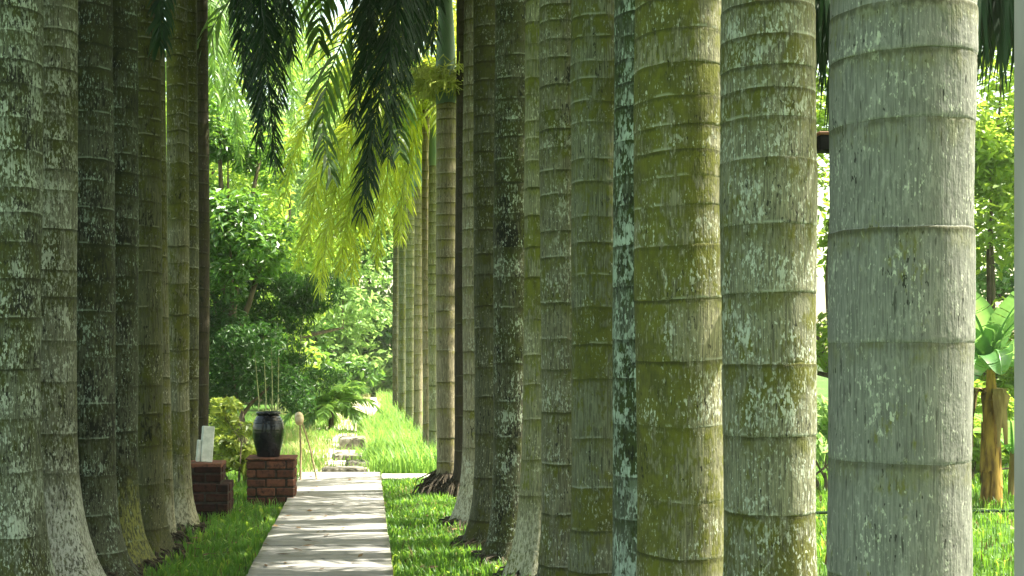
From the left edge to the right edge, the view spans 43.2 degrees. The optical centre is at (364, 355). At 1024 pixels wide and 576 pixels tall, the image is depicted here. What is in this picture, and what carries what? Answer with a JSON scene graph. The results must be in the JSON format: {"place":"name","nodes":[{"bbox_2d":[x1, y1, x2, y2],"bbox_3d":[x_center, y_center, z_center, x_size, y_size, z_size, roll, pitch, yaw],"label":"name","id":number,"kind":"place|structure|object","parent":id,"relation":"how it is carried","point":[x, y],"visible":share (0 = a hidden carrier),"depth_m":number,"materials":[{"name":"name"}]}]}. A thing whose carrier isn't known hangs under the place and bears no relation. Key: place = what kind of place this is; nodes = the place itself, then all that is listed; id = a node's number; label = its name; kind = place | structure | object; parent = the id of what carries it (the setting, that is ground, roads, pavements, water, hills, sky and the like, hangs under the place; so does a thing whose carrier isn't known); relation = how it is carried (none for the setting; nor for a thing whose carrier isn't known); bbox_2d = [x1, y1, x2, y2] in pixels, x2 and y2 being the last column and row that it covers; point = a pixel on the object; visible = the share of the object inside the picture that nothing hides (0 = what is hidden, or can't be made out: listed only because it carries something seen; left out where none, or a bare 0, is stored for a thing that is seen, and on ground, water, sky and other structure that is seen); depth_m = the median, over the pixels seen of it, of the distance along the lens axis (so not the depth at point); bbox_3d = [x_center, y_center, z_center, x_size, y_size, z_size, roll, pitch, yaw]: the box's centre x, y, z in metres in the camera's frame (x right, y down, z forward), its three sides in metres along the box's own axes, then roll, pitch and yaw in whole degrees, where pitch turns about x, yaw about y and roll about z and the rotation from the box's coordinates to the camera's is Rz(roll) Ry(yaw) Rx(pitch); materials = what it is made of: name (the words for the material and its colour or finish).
{"place":"outdoors","nodes":[
{"label":"outdoors","id":0,"kind":"place"},
{"bbox_2d":[296,395,379,475],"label":"sandy path","id":1,"kind":"structure","parent":0,"point":[337,463],"depth_m":22.79,"materials":[{"name":"beige sand"}]},
{"bbox_2d":[321,466,367,471],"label":"stone slab","id":2,"kind":"structure","parent":1,"relation":"on","point":[344,469],"depth_m":16.03,"materials":[{"name":"grey stone"}]},
{"bbox_2d":[332,452,367,460],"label":"stone slab","id":3,"kind":"structure","parent":1,"relation":"on","point":[340,456],"depth_m":18.12,"materials":[{"name":"grey stone"}]},
{"bbox_2d":[339,435,365,449],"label":"stone slab","id":4,"kind":"structure","parent":1,"relation":"on","point":[348,440],"depth_m":20.10,"materials":[{"name":"grey stone"}]},
{"bbox_2d":[345,459,368,466],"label":"stone slab","id":5,"kind":"structure","parent":1,"relation":"on","point":[353,462],"depth_m":17.00,"materials":[{"name":"grey stone"}]},
{"bbox_2d":[137,365,1013,575],"bbox_3d":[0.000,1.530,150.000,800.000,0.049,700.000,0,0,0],"label":"ground","id":6,"kind":"structure","parent":0,"point":[822,385],"depth_m":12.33,"materials":[{"name":"green plant"}]},
{"bbox_2d":[0,0,56,575],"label":"palm tree","id":7,"kind":"object","parent":6,"relation":"on","point":[24,547],"visible":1,"depth_m":7.15,"materials":[{"name":"grey plant"}]},
{"bbox_2d":[40,0,106,575],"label":"palm tree","id":8,"kind":"object","parent":6,"relation":"on","point":[72,550],"visible":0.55,"depth_m":7.85,"materials":[{"name":"white plant"}]},
{"bbox_2d":[76,0,143,575],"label":"palm tree","id":9,"kind":"object","parent":6,"relation":"on","point":[96,349],"visible":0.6,"depth_m":8.35,"materials":[{"name":"grey plant"}]},
{"bbox_2d":[112,0,168,572],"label":"palm tree","id":10,"kind":"object","parent":6,"relation":"on","point":[126,87],"visible":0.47,"depth_m":8.79,"materials":[{"name":"grey plant"}]},
{"bbox_2d":[137,0,186,561],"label":"palm tree","id":11,"kind":"object","parent":6,"relation":"on","point":[150,450],"visible":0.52,"depth_m":9.39,"materials":[{"name":"brown plant"}]},
{"bbox_2d":[160,21,192,546],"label":"palm tree","id":12,"kind":"object","parent":6,"relation":"on","point":[176,535],"visible":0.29,"depth_m":10.15,"materials":[{"name":"beige plant"}]},
{"bbox_2d":[166,0,211,534],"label":"palm tree","id":13,"kind":"object","parent":6,"relation":"on","point":[177,127],"visible":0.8,"depth_m":10.72,"materials":[{"name":"beige plant"}]},
{"bbox_2d":[187,0,198,459],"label":"palm tree","id":14,"kind":"object","parent":6,"relation":"on","point":[193,231],"visible":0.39,"depth_m":11.94,"materials":[{"name":"brown plant"}]},
{"bbox_2d":[197,0,209,439],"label":"palm tree","id":15,"kind":"object","parent":6,"relation":"on","point":[203,178],"visible":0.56,"depth_m":13.93,"materials":[{"name":"brown plant"}]},
{"bbox_2d":[191,460,233,522],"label":"brick block","id":16,"kind":"structure","parent":6,"relation":"on","point":[212,488],"depth_m":11.51,"materials":[{"name":"red brick"}]},
{"bbox_2d":[196,426,214,461],"bbox_3d":[-1.463,0.814,11.730,0.147,0.330,0.060,5,-6,-18],"label":"stone plaque","id":17,"kind":"object","parent":16,"relation":"on","point":[204,449],"visible":1,"depth_m":11.70,"materials":[{"name":"grey stone"}]},
{"bbox_2d":[145,0,302,183],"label":"palm tree","id":18,"kind":"object","parent":6,"relation":"on","point":[258,41],"visible":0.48,"depth_m":10.62,"materials":[{"name":"green plant"}]},
{"bbox_2d":[209,396,244,459],"bbox_3d":[-1.796,1.050,15.803,0.569,1.103,0.526,0,0,36],"label":"croton shrub","id":19,"kind":"object","parent":6,"relation":"on","point":[218,433],"visible":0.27,"depth_m":15.72,"materials":[{"name":"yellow plant"}]},
{"bbox_2d":[209,396,256,482],"bbox_3d":[-1.489,1.033,14.624,0.734,1.137,0.569,0,0,13],"label":"croton shrub","id":20,"kind":"object","parent":6,"relation":"on","point":[229,452],"visible":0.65,"depth_m":14.61,"materials":[{"name":"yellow plant"}]},
{"bbox_2d":[166,85,311,423],"bbox_3d":[-2.849,-1.519,21.484,3.951,6.243,2.704,0,0,0],"label":"broadleaf tree","id":21,"kind":"object","parent":6,"relation":"on","point":[241,242],"visible":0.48,"depth_m":20.98,"materials":[{"name":"green plant"}]},
{"bbox_2d":[166,0,325,167],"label":"palm tree","id":22,"kind":"object","parent":6,"relation":"on","point":[221,84],"visible":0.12,"depth_m":18.59,"materials":[{"name":"green plant"}]},
{"bbox_2d":[208,289,318,445],"bbox_3d":[-2.015,0.238,20.684,2.583,2.734,1.743,0,0,0],"label":"evergreen shrub","id":23,"kind":"object","parent":6,"relation":"on","point":[235,379],"visible":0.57,"depth_m":20.40,"materials":[{"name":"green plant"}]},
{"bbox_2d":[165,22,363,390],"bbox_3d":[-4.747,-4.451,36.043,9.696,12.111,7.146,0,0,0],"label":"garden tree","id":24,"kind":"object","parent":6,"relation":"on","point":[272,205],"visible":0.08,"depth_m":35.44,"materials":[{"name":"green plant"}]},
{"bbox_2d":[245,455,297,506],"bbox_3d":[-0.940,1.294,12.990,0.500,0.532,0.492,0,0,0],"label":"brick pedestal","id":25,"kind":"object","parent":6,"relation":"on","point":[270,478],"visible":0.95,"depth_m":12.75,"materials":[{"name":"red brick"}]},
{"bbox_2d":[252,411,284,456],"bbox_3d":[-0.978,0.799,12.990,0.328,0.458,0.328,0,0,0],"label":"jar","id":26,"kind":"object","parent":25,"relation":"on","point":[268,432],"visible":1,"depth_m":12.87,"materials":[{"name":"black ceramic"}]},
{"bbox_2d":[209,292,337,400],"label":"garden shrub","id":27,"kind":"object","parent":6,"relation":"on","point":[329,363],"visible":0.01,"depth_m":40.03,"materials":[{"name":"green plant"}]},
{"bbox_2d":[209,244,346,410],"bbox_3d":[-1.901,-0.241,22.291,2.453,3.685,3.803,0,0,20],"label":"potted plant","id":28,"kind":"object","parent":6,"relation":"on","point":[292,294],"visible":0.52,"depth_m":22.85,"materials":[{"name":"green plant"}]},
{"bbox_2d":[166,20,392,401],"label":"garden tree","id":29,"kind":"object","parent":6,"relation":"on","point":[349,311],"visible":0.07,"depth_m":42.07,"materials":[{"name":"green plant"}]},
{"bbox_2d":[209,412,370,477],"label":"fresh grass","id":30,"kind":"structure","parent":6,"relation":"on","point":[332,433],"depth_m":21.01,"materials":[{"name":"green plant"}]},
{"bbox_2d":[235,394,373,472],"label":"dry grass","id":31,"kind":"structure","parent":6,"relation":"on","point":[303,442],"depth_m":20.12,"materials":[{"name":"green plant"}]},
{"bbox_2d":[216,34,392,355],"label":"garden tree","id":32,"kind":"object","parent":6,"relation":"on","point":[298,192],"depth_m":49.03,"materials":[{"name":"green plant"}]},
{"bbox_2d":[295,412,316,479],"bbox_3d":[-0.668,1.099,14.636,0.279,0.903,0.103,0,0,-24],"label":"garden stake","id":33,"kind":"object","parent":6,"relation":"on","point":[299,418],"visible":0.95,"depth_m":14.59,"materials":[{"name":"beige wood"}]},
{"bbox_2d":[246,472,392,575],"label":"path","id":34,"kind":"structure","parent":6,"relation":"on","point":[363,523],"depth_m":10.24,"materials":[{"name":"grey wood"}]},
{"bbox_2d":[170,474,479,571],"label":"fallen leaves","id":35,"kind":"object","parent":6,"relation":"on","point":[360,555],"visible":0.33,"depth_m":9.78,"materials":[{"name":"brown plant"}]},
{"bbox_2d":[269,316,385,396],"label":"garden shrub","id":36,"kind":"object","parent":6,"relation":"on","point":[361,370],"visible":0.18,"depth_m":43.84,"materials":[{"name":"green plant"}]},
{"bbox_2d":[197,0,463,494],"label":"palm tree","id":37,"kind":"object","parent":6,"relation":"on","point":[438,85],"visible":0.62,"depth_m":13.41,"materials":[{"name":"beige plant"}]},
{"bbox_2d":[283,380,382,429],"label":"fan palm","id":38,"kind":"object","parent":6,"relation":"on","point":[333,402],"visible":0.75,"depth_m":24.66,"materials":[{"name":"green plant"}]},
{"bbox_2d":[285,105,391,345],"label":"garden tree","id":39,"kind":"object","parent":6,"relation":"on","point":[360,285],"visible":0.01,"depth_m":58.35,"materials":[{"name":"green plant"}]},
{"bbox_2d":[302,305,391,394],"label":"garden shrub","id":40,"kind":"object","parent":6,"relation":"on","point":[346,352],"visible":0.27,"depth_m":45.62,"materials":[{"name":"green plant"}]},
{"bbox_2d":[308,135,398,407],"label":"palm tree","id":41,"kind":"object","parent":6,"relation":"on","point":[395,327],"visible":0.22,"depth_m":32.92,"materials":[{"name":"green plant"}]},
{"bbox_2d":[304,113,415,414],"bbox_3d":[0.638,-1.969,28.895,3.869,7.191,4.079,0,0,19],"label":"palm tree","id":42,"kind":"object","parent":6,"relation":"on","point":[402,337],"visible":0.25,"depth_m":28.92,"materials":[{"name":"brown plant"}]},
{"bbox_2d":[326,179,393,354],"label":"garden tree","id":43,"kind":"object","parent":6,"relation":"on","point":[385,339],"visible":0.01,"depth_m":47.36,"materials":[{"name":"green plant"}]},
{"bbox_2d":[290,74,430,433],"bbox_3d":[0.684,-1.670,21.979,3.869,6.590,4.079,0,0,41],"label":"palm tree","id":44,"kind":"object","parent":6,"relation":"on","point":[418,390],"visible":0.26,"depth_m":21.93,"materials":[{"name":"beige plant"}]},
{"bbox_2d":[288,51,433,355],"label":"garden tree","id":45,"kind":"object","parent":6,"relation":"on","point":[375,290],"depth_m":53.47,"materials":[{"name":"green plant"}]},
{"bbox_2d":[330,326,391,362],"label":"garden shrub","id":46,"kind":"object","parent":6,"relation":"on","point":[365,352],"visible":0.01,"depth_m":49.53,"materials":[{"name":"green plant"}]},
{"bbox_2d":[276,12,455,450],"bbox_3d":[0.822,-1.532,17.603,4.118,6.308,3.268,0,0,0],"label":"palm tree","id":47,"kind":"object","parent":6,"relation":"on","point":[330,227],"visible":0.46,"depth_m":17.43,"materials":[{"name":"green plant"}]},
{"bbox_2d":[314,102,421,423],"bbox_3d":[0.660,-1.771,25.061,4.079,6.788,3.869,0,0,-30],"label":"palm tree","id":48,"kind":"object","parent":6,"relation":"on","point":[409,267],"visible":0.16,"depth_m":24.91,"materials":[{"name":"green plant"}]},
{"bbox_2d":[359,347,391,396],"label":"garden shrub","id":49,"kind":"object","parent":6,"relation":"on","point":[383,355],"visible":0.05,"depth_m":46.02,"materials":[{"name":"green plant"}]},
{"bbox_2d":[306,0,456,445],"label":"palm tree","id":50,"kind":"object","parent":6,"relation":"on","point":[425,192],"visible":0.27,"depth_m":17.85,"materials":[{"name":"beige plant"}]},
{"bbox_2d":[341,0,448,228],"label":"palm tree","id":51,"kind":"object","parent":6,"relation":"on","point":[386,55],"visible":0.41,"depth_m":10.15,"materials":[{"name":"green plant"}]},
{"bbox_2d":[358,385,436,475],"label":"tall grass","id":52,"kind":"structure","parent":6,"relation":"on","point":[394,444],"depth_m":17.73,"materials":[{"name":"green plant"}]},
{"bbox_2d":[381,474,428,479],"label":"concrete slab","id":53,"kind":"structure","parent":6,"relation":"on","point":[395,476],"depth_m":15.38,"materials":[{"name":"grey concrete"}]},
{"bbox_2d":[440,0,463,498],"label":"palm tree","id":54,"kind":"object","parent":6,"relation":"on","point":[452,486],"visible":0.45,"depth_m":13.13,"materials":[{"name":"brown plant"}]},
{"bbox_2d":[438,0,474,533],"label":"palm tree","id":55,"kind":"object","parent":6,"relation":"on","point":[460,514],"visible":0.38,"depth_m":11.01,"materials":[{"name":"grey plant"}]},
{"bbox_2d":[450,0,494,548],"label":"palm tree","id":56,"kind":"object","parent":6,"relation":"on","point":[476,530],"visible":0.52,"depth_m":9.79,"materials":[{"name":"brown plant"}]},
{"bbox_2d":[470,0,525,571],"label":"palm tree","id":57,"kind":"object","parent":6,"relation":"on","point":[508,213],"visible":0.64,"depth_m":9.07,"materials":[{"name":"grey plant"}]},
{"bbox_2d":[492,0,541,575],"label":"palm tree","id":58,"kind":"object","parent":6,"relation":"on","point":[523,556],"visible":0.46,"depth_m":8.41,"materials":[{"name":"grey plant"}]},
{"bbox_2d":[535,0,571,575],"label":"palm tree","id":59,"kind":"object","parent":6,"relation":"on","point":[555,177],"visible":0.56,"depth_m":7.88,"materials":[{"name":"grey plant"}]},
{"bbox_2d":[141,468,1013,575],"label":"weeds","id":60,"kind":"object","parent":6,"relation":"on","point":[497,566],"visible":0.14,"depth_m":10.13,"materials":[{"name":"green plant"}]},
{"bbox_2d":[567,0,614,575],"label":"palm tree","id":61,"kind":"object","parent":6,"relation":"on","point":[592,158],"visible":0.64,"depth_m":7.35,"materials":[{"name":"grey plant"}]},
{"bbox_2d":[612,0,636,575],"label":"palm tree","id":62,"kind":"object","parent":6,"relation":"on","point":[624,514],"visible":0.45,"depth_m":6.89,"materials":[{"name":"grey plant"}]},
{"bbox_2d":[633,0,723,575],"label":"palm tree","id":63,"kind":"object","parent":6,"relation":"on","point":[678,314],"visible":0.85,"depth_m":6.11,"materials":[{"name":"green plant"}]},
{"bbox_2d":[719,0,817,575],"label":"palm tree","id":64,"kind":"object","parent":6,"relation":"on","point":[768,192],"visible":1,"depth_m":5.43,"materials":[{"name":"grey plant"}]},
{"bbox_2d":[816,394,827,489],"bbox_3d":[4.927,0.832,13.951,2.217,1.541,1.125,0,0,0],"label":"garden shrub","id":65,"kind":"object","parent":6,"relation":"on","point":[822,428],"visible":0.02,"depth_m":13.87,"materials":[{"name":"green plant"}]},
{"bbox_2d":[826,0,978,575],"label":"palm tree","id":66,"kind":"object","parent":6,"relation":"on","point":[901,288],"visible":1,"depth_m":4.39,"materials":[{"name":"grey plant"}]},
{"bbox_2d":[817,131,828,152],"bbox_3d":[2.172,-1.030,6.200,0.223,0.092,0.106,0,0,0],"label":"metal box","id":67,"kind":"object","parent":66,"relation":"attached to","point":[822,141],"visible":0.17,"depth_m":6.15,"materials":[{"name":"black metal"}]},
{"bbox_2d":[816,66,1004,377],"bbox_3d":[7.608,-2.296,21.075,6.088,7.797,3.587,0,0,0],"label":"garden tree","id":68,"kind":"object","parent":6,"relation":"on","point":[821,357],"visible":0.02,"depth_m":20.96,"materials":[{"name":"green plant"}]},
{"bbox_2d":[815,0,1013,130],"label":"palm tree","id":69,"kind":"object","parent":6,"relation":"on","point":[996,25],"visible":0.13,"depth_m":6.86,"materials":[{"name":"green plant"}]},
{"bbox_2d":[815,509,1013,513],"bbox_3d":[5.748,1.445,11.799,5.704,0.028,0.280,0,0,-1],"label":"garden hose","id":70,"kind":"object","parent":6,"relation":"on","point":[973,511],"visible":0.1,"depth_m":11.84,"materials":[{"name":"green"}]},
{"bbox_2d":[827,48,1013,399],"bbox_3d":[9.353,-1.790,18.951,4.759,6.784,3.386,0,0,0],"label":"garden tree","id":71,"kind":"object","parent":6,"relation":"on","point":[994,144],"visible":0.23,"depth_m":18.60,"materials":[{"name":"green plant"}]},
{"bbox_2d":[971,379,1013,477],"bbox_3d":[7.235,0.927,15.268,2.487,1.351,1.080,0,0,0],"label":"garden shrub","id":72,"kind":"object","parent":6,"relation":"on","point":[975,460],"visible":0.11,"depth_m":15.21,"materials":[{"name":"green plant"}]},
{"bbox_2d":[972,291,1013,507],"bbox_3d":[6.256,0.407,12.906,1.330,2.292,1.218,0,0,39],"label":"banana plant","id":73,"kind":"object","parent":6,"relation":"on","point":[994,353],"visible":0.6,"depth_m":12.81,"materials":[{"name":"green plant"}]},
{"bbox_2d":[973,413,1013,497],"bbox_3d":[6.913,1.082,13.673,0.973,0.937,1.050,0,0,0],"label":"banana plant","id":74,"kind":"object","parent":6,"relation":"on","point":[1009,447],"visible":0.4,"depth_m":13.57,"materials":[{"name":"green plant"}]},
{"bbox_2d":[974,70,1013,397],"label":"garden tree","id":75,"kind":"object","parent":6,"relation":"on","point":[1005,285],"visible":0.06,"depth_m":23.62,"materials":[{"name":"green plant"}]},
{"bbox_2d":[1014,0,1023,575],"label":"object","id":76,"kind":"object","parent":6,"relation":"on","point":[1018,287],"visible":1,"depth_m":3.95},
{"bbox_2d":[164,0,1013,351],"label":"sky","id":77,"kind":"structure","parent":0,"point":[820,293],"materials":[{"name":"white"}]}
]}

